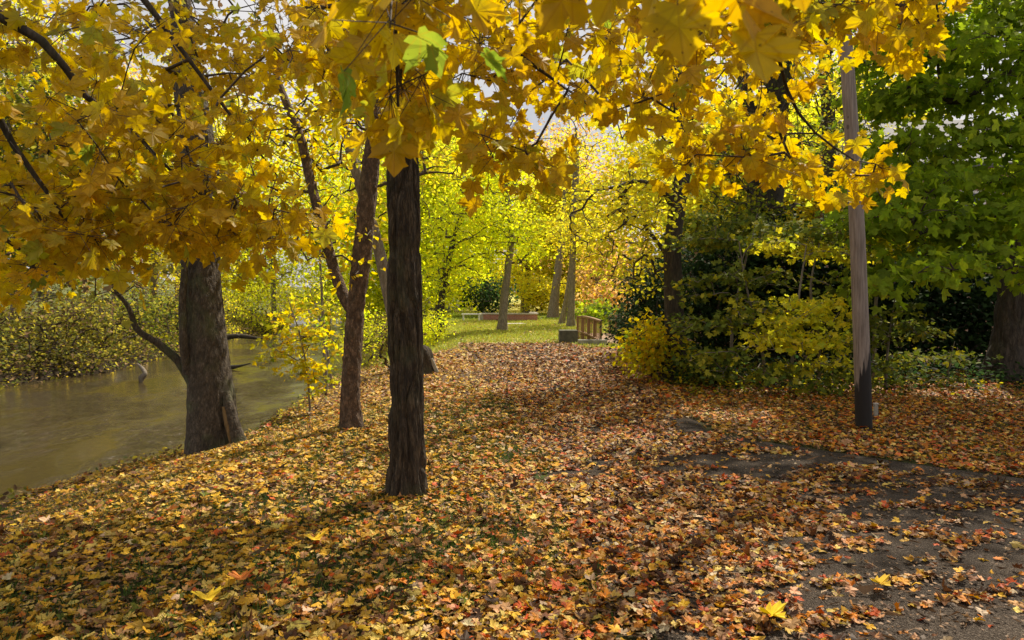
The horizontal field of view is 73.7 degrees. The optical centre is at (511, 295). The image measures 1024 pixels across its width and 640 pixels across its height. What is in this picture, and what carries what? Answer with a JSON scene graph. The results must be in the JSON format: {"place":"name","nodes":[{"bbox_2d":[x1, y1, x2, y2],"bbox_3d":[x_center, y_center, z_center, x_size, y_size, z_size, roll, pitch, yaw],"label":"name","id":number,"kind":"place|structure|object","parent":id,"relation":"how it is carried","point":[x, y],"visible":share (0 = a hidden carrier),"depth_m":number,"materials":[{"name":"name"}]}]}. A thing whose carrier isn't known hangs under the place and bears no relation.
{"place":"outdoors","nodes":[
{"label":"outdoors","id":0,"kind":"place"},
{"bbox_2d":[0,313,387,502],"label":"river","id":1,"kind":"structure","parent":0,"point":[52,431],"depth_m":16.69,"materials":[{"name":"brown liquid"}]},
{"bbox_2d":[137,363,146,381],"bbox_3d":[-12.169,2.530,22.337,0.697,0.611,0.241,0,0,40],"label":"driftwood","id":2,"kind":"object","parent":1,"relation":"on","point":[142,377],"visible":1,"depth_m":22.16,"materials":[{"name":"grey wood"}]},
{"bbox_2d":[231,363,250,369],"bbox_3d":[-10.616,2.712,26.001,1.336,0.344,0.199,0,0,0],"label":"driftwood","id":3,"kind":"object","parent":1,"relation":"on","point":[235,366],"visible":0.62,"depth_m":25.96,"materials":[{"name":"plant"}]},
{"bbox_2d":[227,333,262,339],"bbox_3d":[-14.701,2.263,37.996,2.391,0.358,0.321,0,0,0],"label":"driftwood","id":4,"kind":"object","parent":1,"relation":"on","point":[235,336],"visible":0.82,"depth_m":37.91,"materials":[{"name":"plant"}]},
{"bbox_2d":[0,0,1020,291],"label":"sky","id":5,"kind":"structure","parent":0,"point":[488,91],"materials":[{"name":"white"}]},
{"bbox_2d":[0,275,1023,639],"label":"ground","id":6,"kind":"structure","parent":0,"point":[50,373],"depth_m":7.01,"materials":[{"name":"plant"}]},
{"bbox_2d":[0,33,47,259],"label":"tree","id":7,"kind":"object","parent":6,"relation":"on","point":[10,76],"visible":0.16,"depth_m":25.96,"materials":[{"name":"yellow plant"}]},
{"bbox_2d":[0,292,72,373],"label":"bush","id":8,"kind":"object","parent":6,"relation":"on","point":[5,313],"visible":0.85,"depth_m":21.96,"materials":[{"name":"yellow plant"}]},
{"bbox_2d":[0,1,81,267],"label":"tree","id":9,"kind":"object","parent":6,"relation":"on","point":[31,45],"visible":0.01,"depth_m":39.92,"materials":[{"name":"yellow plant"}]},
{"bbox_2d":[0,286,134,374],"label":"bush","id":10,"kind":"object","parent":6,"relation":"on","point":[77,313],"visible":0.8,"depth_m":24.37,"materials":[{"name":"green plant"}]},
{"bbox_2d":[0,37,137,334],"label":"tree","id":11,"kind":"object","parent":6,"relation":"on","point":[26,86],"visible":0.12,"depth_m":28.02,"materials":[{"name":"yellow plant"}]},
{"bbox_2d":[0,0,149,322],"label":"tree","id":12,"kind":"object","parent":6,"relation":"on","point":[44,23],"visible":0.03,"depth_m":32.68,"materials":[{"name":"yellow plant"}]},
{"bbox_2d":[14,283,177,360],"bbox_3d":[-16.934,1.067,27.877,6.348,3.491,5.329,0,0,0],"label":"bush","id":13,"kind":"object","parent":6,"relation":"on","point":[121,316],"visible":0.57,"depth_m":27.70,"materials":[{"name":"green plant"}]},
{"bbox_2d":[52,52,174,299],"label":"tree","id":14,"kind":"object","parent":6,"relation":"on","point":[135,70],"visible":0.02,"depth_m":62.22,"materials":[{"name":"yellow plant"}]},
{"bbox_2d":[54,284,178,349],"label":"bush","id":15,"kind":"object","parent":6,"relation":"on","point":[169,338],"visible":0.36,"depth_m":31.77,"materials":[{"name":"green plant"}]},
{"bbox_2d":[66,68,244,327],"bbox_3d":[-19.913,-5.564,38.979,9.500,14.977,9.326,0,0,0],"label":"tree","id":16,"kind":"object","parent":6,"relation":"on","point":[154,256],"visible":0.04,"depth_m":38.62,"materials":[{"name":"yellow plant"}]},
{"bbox_2d":[33,0,308,454],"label":"tree","id":17,"kind":"object","parent":6,"relation":"on","point":[202,362],"visible":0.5,"depth_m":8.76,"materials":[{"name":"brown plant"}]},
{"bbox_2d":[0,0,347,314],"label":"maple tree","id":18,"kind":"object","parent":6,"relation":"on","point":[223,223],"visible":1,"depth_m":3.48,"materials":[{"name":"yellow plant"}]},
{"bbox_2d":[112,50,251,316],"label":"tree","id":19,"kind":"object","parent":6,"relation":"on","point":[177,271],"visible":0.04,"depth_m":46.82,"materials":[{"name":"yellow plant"}]},
{"bbox_2d":[128,274,240,337],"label":"bush","id":20,"kind":"object","parent":6,"relation":"on","point":[176,319],"visible":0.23,"depth_m":36.89,"materials":[{"name":"green plant"}]},
{"bbox_2d":[145,287,250,333],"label":"bush","id":21,"kind":"object","parent":6,"relation":"on","point":[228,307],"visible":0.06,"depth_m":42.94,"materials":[{"name":"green plant"}]},
{"bbox_2d":[192,586,222,600],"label":"fallen leaf","id":22,"kind":"object","parent":6,"relation":"on","point":[209,595],"visible":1,"depth_m":3.50,"materials":[{"name":"yellow plant"}]},
{"bbox_2d":[228,566,255,579],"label":"fallen leaf","id":23,"kind":"object","parent":6,"relation":"on","point":[237,576],"visible":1,"depth_m":3.73,"materials":[{"name":"orange plant"}]},
{"bbox_2d":[222,281,287,332],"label":"bush","id":24,"kind":"object","parent":6,"relation":"on","point":[252,312],"visible":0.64,"depth_m":50.67,"materials":[{"name":"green plant"}]},
{"bbox_2d":[213,92,309,311],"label":"tree","id":25,"kind":"object","parent":6,"relation":"on","point":[236,272],"visible":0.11,"depth_m":67.29,"materials":[{"name":"yellow plant"}]},
{"bbox_2d":[223,281,301,318],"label":"bush","id":26,"kind":"object","parent":6,"relation":"on","point":[265,312],"visible":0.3,"depth_m":60.68,"materials":[{"name":"green plant"}]},
{"bbox_2d":[221,119,341,327],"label":"tree","id":27,"kind":"object","parent":6,"relation":"on","point":[272,284],"visible":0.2,"depth_m":55.71,"materials":[{"name":"yellow plant"}]},
{"bbox_2d":[250,295,345,411],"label":"sapling","id":28,"kind":"object","parent":6,"relation":"on","point":[303,364],"visible":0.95,"depth_m":12.18,"materials":[{"name":"yellow plant"}]},
{"bbox_2d":[268,274,340,390],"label":"sapling","id":29,"kind":"object","parent":6,"relation":"on","point":[304,320],"visible":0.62,"depth_m":15.48,"materials":[{"name":"yellow plant"}]},
{"bbox_2d":[305,531,325,539],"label":"fallen leaf","id":30,"kind":"object","parent":6,"relation":"on","point":[317,537],"visible":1,"depth_m":4.33,"materials":[{"name":"yellow plant"}]},
{"bbox_2d":[262,132,374,321],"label":"tree","id":31,"kind":"object","parent":6,"relation":"on","point":[327,288],"visible":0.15,"depth_m":72.65,"materials":[{"name":"yellow plant"}]},
{"bbox_2d":[196,0,453,431],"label":"tree","id":32,"kind":"object","parent":6,"relation":"on","point":[352,300],"visible":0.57,"depth_m":8.30,"materials":[{"name":"yellow plant"}]},
{"bbox_2d":[283,203,378,391],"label":"sapling","id":33,"kind":"object","parent":6,"relation":"on","point":[321,288],"visible":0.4,"depth_m":15.17,"materials":[{"name":"yellow plant"}]},
{"bbox_2d":[313,145,382,323],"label":"tree","id":34,"kind":"object","parent":6,"relation":"on","point":[348,278],"visible":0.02,"depth_m":65.07,"materials":[{"name":"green plant"}]},
{"bbox_2d":[236,43,488,314],"bbox_3d":[-2.434,-1.379,11.933,4.673,6.431,3.297,0,0,-15],"label":"tree","id":35,"kind":"object","parent":6,"relation":"on","point":[379,252],"visible":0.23,"depth_m":11.66,"materials":[{"name":"yellow plant"}]},
{"bbox_2d":[339,299,387,364],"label":"bush","id":36,"kind":"object","parent":6,"relation":"on","point":[368,340],"visible":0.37,"depth_m":20.84,"materials":[{"name":"yellow plant"}]},
{"bbox_2d":[313,152,445,327],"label":"tree","id":37,"kind":"object","parent":6,"relation":"on","point":[376,297],"visible":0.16,"depth_m":58.57,"materials":[{"name":"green plant"}]},
{"bbox_2d":[361,312,426,372],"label":"bush","id":38,"kind":"object","parent":6,"relation":"on","point":[383,345],"visible":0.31,"depth_m":16.89,"materials":[{"name":"green plant"}]},
{"bbox_2d":[423,345,438,374],"bbox_3d":[-1.830,1.387,14.190,0.607,0.751,0.631,0,0,26],"label":"tree stump","id":39,"kind":"object","parent":6,"relation":"on","point":[427,362],"visible":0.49,"depth_m":14.02,"materials":[{"name":"brown wood"}]},
{"bbox_2d":[431,358,438,372],"bbox_3d":[-1.591,1.471,14.100,0.240,0.380,0.060,0,0,0],"label":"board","id":40,"kind":"object","parent":6,"relation":"on","point":[434,366],"visible":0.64,"depth_m":14.07,"materials":[{"name":"wood"}]},
{"bbox_2d":[422,296,454,345],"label":"bush","id":41,"kind":"object","parent":6,"relation":"on","point":[432,335],"visible":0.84,"depth_m":24.80,"materials":[{"name":"yellow plant"}]},
{"bbox_2d":[373,128,511,317],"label":"tree","id":42,"kind":"object","parent":6,"relation":"on","point":[427,240],"visible":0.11,"depth_m":50.58,"materials":[{"name":"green plant"}]},
{"bbox_2d":[385,1,533,500],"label":"tree","id":43,"kind":"object","parent":6,"relation":"on","point":[406,473],"visible":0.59,"depth_m":5.39,"materials":[{"name":"brown plant"}]},
{"bbox_2d":[461,314,480,320],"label":"bench","id":44,"kind":"object","parent":6,"relation":"on","point":[472,314],"visible":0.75,"depth_m":43.40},
{"bbox_2d":[419,95,532,337],"bbox_3d":[-2.307,-3.211,30.361,6.163,10.396,7.505,0,0,-27],"label":"tree","id":45,"kind":"object","parent":6,"relation":"on","point":[449,264],"visible":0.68,"depth_m":29.74,"materials":[{"name":"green plant"}]},
{"bbox_2d":[432,141,528,310],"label":"tree","id":46,"kind":"object","parent":6,"relation":"on","point":[492,260],"visible":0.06,"depth_m":69.01,"materials":[{"name":"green plant"}]},
{"bbox_2d":[452,270,524,313],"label":"bush","id":47,"kind":"object","parent":6,"relation":"on","point":[489,295],"visible":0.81,"depth_m":49.25,"materials":[{"name":"green plant"}]},
{"bbox_2d":[442,126,559,330],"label":"tree","id":48,"kind":"object","parent":6,"relation":"on","point":[502,323],"visible":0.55,"depth_m":31.35,"materials":[{"name":"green plant"}]},
{"bbox_2d":[479,312,538,320],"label":"brick wall","id":49,"kind":"structure","parent":6,"relation":"on","point":[514,316],"depth_m":44.00,"materials":[{"name":"brick"}]},
{"bbox_2d":[0,319,1023,639],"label":"fallen leaves","id":50,"kind":"object","parent":6,"relation":"on","point":[500,609],"depth_m":4.79,"materials":[{"name":"brown plant"}]},
{"bbox_2d":[0,307,1023,501],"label":"undergrowth","id":51,"kind":"object","parent":6,"relation":"on","point":[956,366],"visible":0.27,"depth_m":13.21,"materials":[{"name":"green plant"}]},
{"bbox_2d":[488,118,560,304],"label":"tree","id":52,"kind":"object","parent":6,"relation":"on","point":[532,192],"depth_m":87.42,"materials":[{"name":"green plant"}]},
{"bbox_2d":[485,155,568,312],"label":"tree","id":53,"kind":"object","parent":6,"relation":"on","point":[519,273],"visible":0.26,"depth_m":61.28,"materials":[{"name":"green plant"}]},
{"bbox_2d":[512,266,561,313],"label":"bush","id":54,"kind":"object","parent":6,"relation":"on","point":[535,295],"visible":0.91,"depth_m":55.37,"materials":[{"name":"yellow plant"}]},
{"bbox_2d":[522,123,606,317],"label":"tree","id":55,"kind":"object","parent":6,"relation":"on","point":[553,307],"visible":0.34,"depth_m":48.57,"materials":[{"name":"yellow plant"}]},
{"bbox_2d":[513,162,617,312],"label":"tree","id":56,"kind":"object","parent":6,"relation":"on","point":[544,210],"visible":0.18,"depth_m":60.66,"materials":[{"name":"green plant"}]},
{"bbox_2d":[558,330,577,342],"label":"retaining block","id":57,"kind":"structure","parent":6,"relation":"on","point":[570,336],"depth_m":23.10,"materials":[{"name":"concrete"}]},
{"bbox_2d":[548,160,604,323],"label":"tree","id":58,"kind":"object","parent":6,"relation":"on","point":[562,318],"visible":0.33,"depth_m":38.54,"materials":[{"name":"yellow plant"}]},
{"bbox_2d":[524,112,636,308],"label":"tree","id":59,"kind":"object","parent":6,"relation":"on","point":[568,132],"visible":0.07,"depth_m":75.02,"materials":[{"name":"yellow plant"}]},
{"bbox_2d":[542,110,637,326],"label":"tree","id":60,"kind":"object","parent":6,"relation":"on","point":[570,321],"visible":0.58,"depth_m":35.18,"materials":[{"name":"yellow plant"}]},
{"bbox_2d":[575,292,625,321],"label":"bush","id":61,"kind":"object","parent":6,"relation":"on","point":[594,312],"visible":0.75,"depth_m":39.43,"materials":[{"name":"green plant"}]},
{"bbox_2d":[576,315,626,344],"bbox_3d":[3.180,1.188,23.667,2.010,0.984,2.624,0,0,0],"label":"footbridge","id":62,"kind":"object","parent":6,"relation":"on","point":[595,335],"visible":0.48,"depth_m":23.44,"materials":[{"name":"brown wood"}]},
{"bbox_2d":[550,216,653,316],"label":"tree","id":63,"kind":"object","parent":6,"relation":"on","point":[585,277],"visible":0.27,"depth_m":49.87,"materials":[{"name":"yellow plant"}]},
{"bbox_2d":[575,279,640,314],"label":"bush","id":64,"kind":"object","parent":6,"relation":"on","point":[597,293],"visible":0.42,"depth_m":43.63,"materials":[{"name":"orange plant"}]},
{"bbox_2d":[588,300,664,358],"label":"shrub","id":65,"kind":"object","parent":6,"relation":"on","point":[621,324],"visible":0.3,"depth_m":16.97,"materials":[{"name":"yellow plant"}]},
{"bbox_2d":[584,101,674,299],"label":"tree","id":66,"kind":"object","parent":6,"relation":"on","point":[643,151],"visible":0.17,"depth_m":64.88,"materials":[{"name":"yellow plant"}]},
{"bbox_2d":[279,0,988,217],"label":"maple tree","id":67,"kind":"object","parent":6,"relation":"on","point":[377,48],"visible":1,"depth_m":2.93,"materials":[{"name":"yellow plant"}]},
{"bbox_2d":[586,305,696,382],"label":"shrub","id":68,"kind":"object","parent":6,"relation":"on","point":[650,360],"visible":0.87,"depth_m":12.60,"materials":[{"name":"yellow plant"}]},
{"bbox_2d":[599,254,703,343],"bbox_3d":[3.076,0.246,15.580,2.240,2.509,2.401,0,0,0],"label":"shrub","id":69,"kind":"object","parent":6,"relation":"on","point":[655,307],"visible":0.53,"depth_m":15.31,"materials":[{"name":"green plant"}]},
{"bbox_2d":[530,14,780,380],"bbox_3d":[2.839,-3.224,12.684,5.009,9.908,4.168,0,0,0],"label":"tree","id":70,"kind":"object","parent":6,"relation":"on","point":[676,200],"visible":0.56,"depth_m":12.52,"materials":[{"name":"yellow plant"}]},
{"bbox_2d":[620,247,715,347],"bbox_3d":[4.536,0.122,19.000,3.144,3.210,3.189,0,0,0],"label":"shrub","id":71,"kind":"object","parent":6,"relation":"on","point":[663,292],"visible":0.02,"depth_m":18.62,"materials":[{"name":"green plant"}]},
{"bbox_2d":[648,131,704,262],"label":"tree","id":72,"kind":"object","parent":6,"relation":"on","point":[664,206],"depth_m":44.64,"materials":[{"name":"yellow plant"}]},
{"bbox_2d":[640,79,738,233],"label":"tree","id":73,"kind":"object","parent":6,"relation":"on","point":[707,103],"depth_m":59.46,"materials":[{"name":"yellow plant"}]},
{"bbox_2d":[641,343,752,390],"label":"shrub","id":74,"kind":"object","parent":6,"relation":"on","point":[714,365],"visible":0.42,"depth_m":12.04,"materials":[{"name":"green plant"}]},
{"bbox_2d":[651,196,784,361],"bbox_3d":[4.863,-0.346,15.866,3.153,4.137,3.521,0,0,0],"label":"shrub","id":75,"kind":"object","parent":6,"relation":"on","point":[701,265],"visible":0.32,"depth_m":15.52,"materials":[{"name":"green plant"}]},
{"bbox_2d":[660,216,814,389],"bbox_3d":[3.865,0.152,11.584,2.608,3.139,2.972,0,0,0],"label":"sapling","id":76,"kind":"object","parent":6,"relation":"on","point":[721,239],"visible":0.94,"depth_m":11.51,"materials":[{"name":"green plant"}]},
{"bbox_2d":[655,89,821,248],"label":"tree","id":77,"kind":"object","parent":6,"relation":"on","point":[809,206],"visible":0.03,"depth_m":31.73,"materials":[{"name":"yellow plant"}]},
{"bbox_2d":[682,205,848,371],"bbox_3d":[5.194,-0.030,13.804,4.042,3.519,1.990,0,0,-12],"label":"sapling","id":78,"kind":"object","parent":6,"relation":"on","point":[699,219],"visible":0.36,"depth_m":13.54,"materials":[{"name":"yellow plant"}]},
{"bbox_2d":[662,35,881,361],"bbox_3d":[6.620,-4.819,16.089,7.506,13.087,6.479,0,0,0],"label":"tree","id":79,"kind":"object","parent":6,"relation":"on","point":[758,198],"visible":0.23,"depth_m":16.55,"materials":[{"name":"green plant"}]},
{"bbox_2d":[712,200,841,362],"bbox_3d":[6.277,-0.230,16.579,3.524,4.202,3.413,0,0,43],"label":"shrub","id":80,"kind":"object","parent":6,"relation":"on","point":[761,263],"visible":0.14,"depth_m":15.95,"materials":[{"name":"green plant"}]},
{"bbox_2d":[710,90,860,221],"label":"tree","id":81,"kind":"object","parent":6,"relation":"on","point":[813,110],"visible":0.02,"depth_m":35.30,"materials":[{"name":"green plant"}]},
{"bbox_2d":[725,227,887,390],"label":"sapling","id":82,"kind":"object","parent":6,"relation":"on","point":[793,342],"visible":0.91,"depth_m":10.86,"materials":[{"name":"yellow plant"}]},
{"bbox_2d":[737,1,904,229],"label":"tree","id":83,"kind":"object","parent":6,"relation":"on","point":[827,106],"visible":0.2,"depth_m":19.82,"materials":[{"name":"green plant"}]},
{"bbox_2d":[749,219,897,398],"bbox_3d":[5.061,0.209,11.241,2.330,3.021,1.827,0,0,0],"label":"sapling","id":84,"kind":"object","parent":6,"relation":"on","point":[807,232],"visible":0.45,"depth_m":11.12,"materials":[{"name":"green plant"}]},
{"bbox_2d":[757,214,902,362],"bbox_3d":[7.578,-0.055,16.051,3.291,3.794,3.217,0,0,42],"label":"shrub","id":85,"kind":"object","parent":6,"relation":"on","point":[818,273],"visible":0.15,"depth_m":15.69,"materials":[{"name":"green plant"}]},
{"bbox_2d":[682,244,979,351],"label":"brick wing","id":86,"kind":"structure","parent":6,"relation":"on","point":[793,279],"depth_m":19.50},
{"bbox_2d":[840,30,872,430],"bbox_3d":[4.037,-2.073,8.200,0.571,7.587,0.192,0,0,0],"label":"utility pole","id":87,"kind":"object","parent":6,"relation":"on","point":[862,359],"visible":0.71,"depth_m":8.13,"materials":[{"name":"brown wood"}]},
{"bbox_2d":[873,403,878,415],"bbox_3d":[4.742,1.505,8.900,0.060,0.220,0.050,0,0,0],"label":"marker post","id":88,"kind":"object","parent":6,"relation":"on","point":[875,408],"visible":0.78,"depth_m":8.88,"materials":[{"name":"concrete"}]},
{"bbox_2d":[815,31,945,151],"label":"tree","id":89,"kind":"object","parent":6,"relation":"on","point":[887,84],"visible":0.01,"depth_m":44.40,"materials":[{"name":"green plant"}]},
{"bbox_2d":[824,202,957,378],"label":"sapling","id":90,"kind":"object","parent":6,"relation":"on","point":[893,257],"visible":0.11,"depth_m":11.90,"materials":[{"name":"green plant"}]},
{"bbox_2d":[831,290,957,389],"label":"sapling","id":91,"kind":"object","parent":6,"relation":"on","point":[904,326],"visible":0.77,"depth_m":11.22,"materials":[{"name":"green plant"}]},
{"bbox_2d":[813,229,976,367],"bbox_3d":[8.571,-0.008,15.542,3.436,3.748,3.182,0,0,0],"label":"shrub","id":92,"kind":"object","parent":6,"relation":"on","point":[919,344],"visible":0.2,"depth_m":14.81,"materials":[{"name":"green plant"}]},
{"bbox_2d":[797,120,1012,326],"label":"brick house","id":93,"kind":"structure","parent":6,"relation":"on","point":[919,127],"depth_m":30.00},
{"bbox_2d":[956,191,985,205],"bbox_3d":[17.400,-3.194,25.985,1.200,1.600,0.110,0,0,0],"label":"window","id":94,"kind":"structure","parent":93,"relation":"in","point":[976,192],"depth_m":25.93,"materials":[{"name":"glass"}]},
{"bbox_2d":[812,0,1023,383],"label":"maple tree","id":95,"kind":"object","parent":6,"relation":"on","point":[973,42],"visible":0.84,"depth_m":11.06,"materials":[{"name":"green plant"}]},
{"bbox_2d":[874,341,1003,388],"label":"shrub","id":96,"kind":"object","parent":6,"relation":"on","point":[953,355],"visible":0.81,"depth_m":11.86,"materials":[{"name":"green plant"}]},
{"bbox_2d":[891,244,996,369],"bbox_3d":[9.875,0.034,15.478,3.410,3.628,3.222,0,0,0],"label":"shrub","id":97,"kind":"object","parent":6,"relation":"on","point":[974,325],"visible":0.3,"depth_m":14.86,"materials":[{"name":"green plant"}]},
{"bbox_2d":[937,235,1000,362],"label":"shrub","id":98,"kind":"object","parent":6,"relation":"on","point":[987,311],"visible":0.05,"depth_m":15.27,"materials":[{"name":"green plant"}]},
{"bbox_2d":[461,343,1023,639],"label":"path","id":99,"kind":"structure","parent":0,"point":[1010,626],"depth_m":4.42,"materials":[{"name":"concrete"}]},
{"bbox_2d":[870,574,890,585],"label":"fallen leaf","id":100,"kind":"object","parent":99,"relation":"on","point":[882,579],"visible":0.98,"depth_m":3.63,"materials":[{"name":"yellow plant"}]}
]}

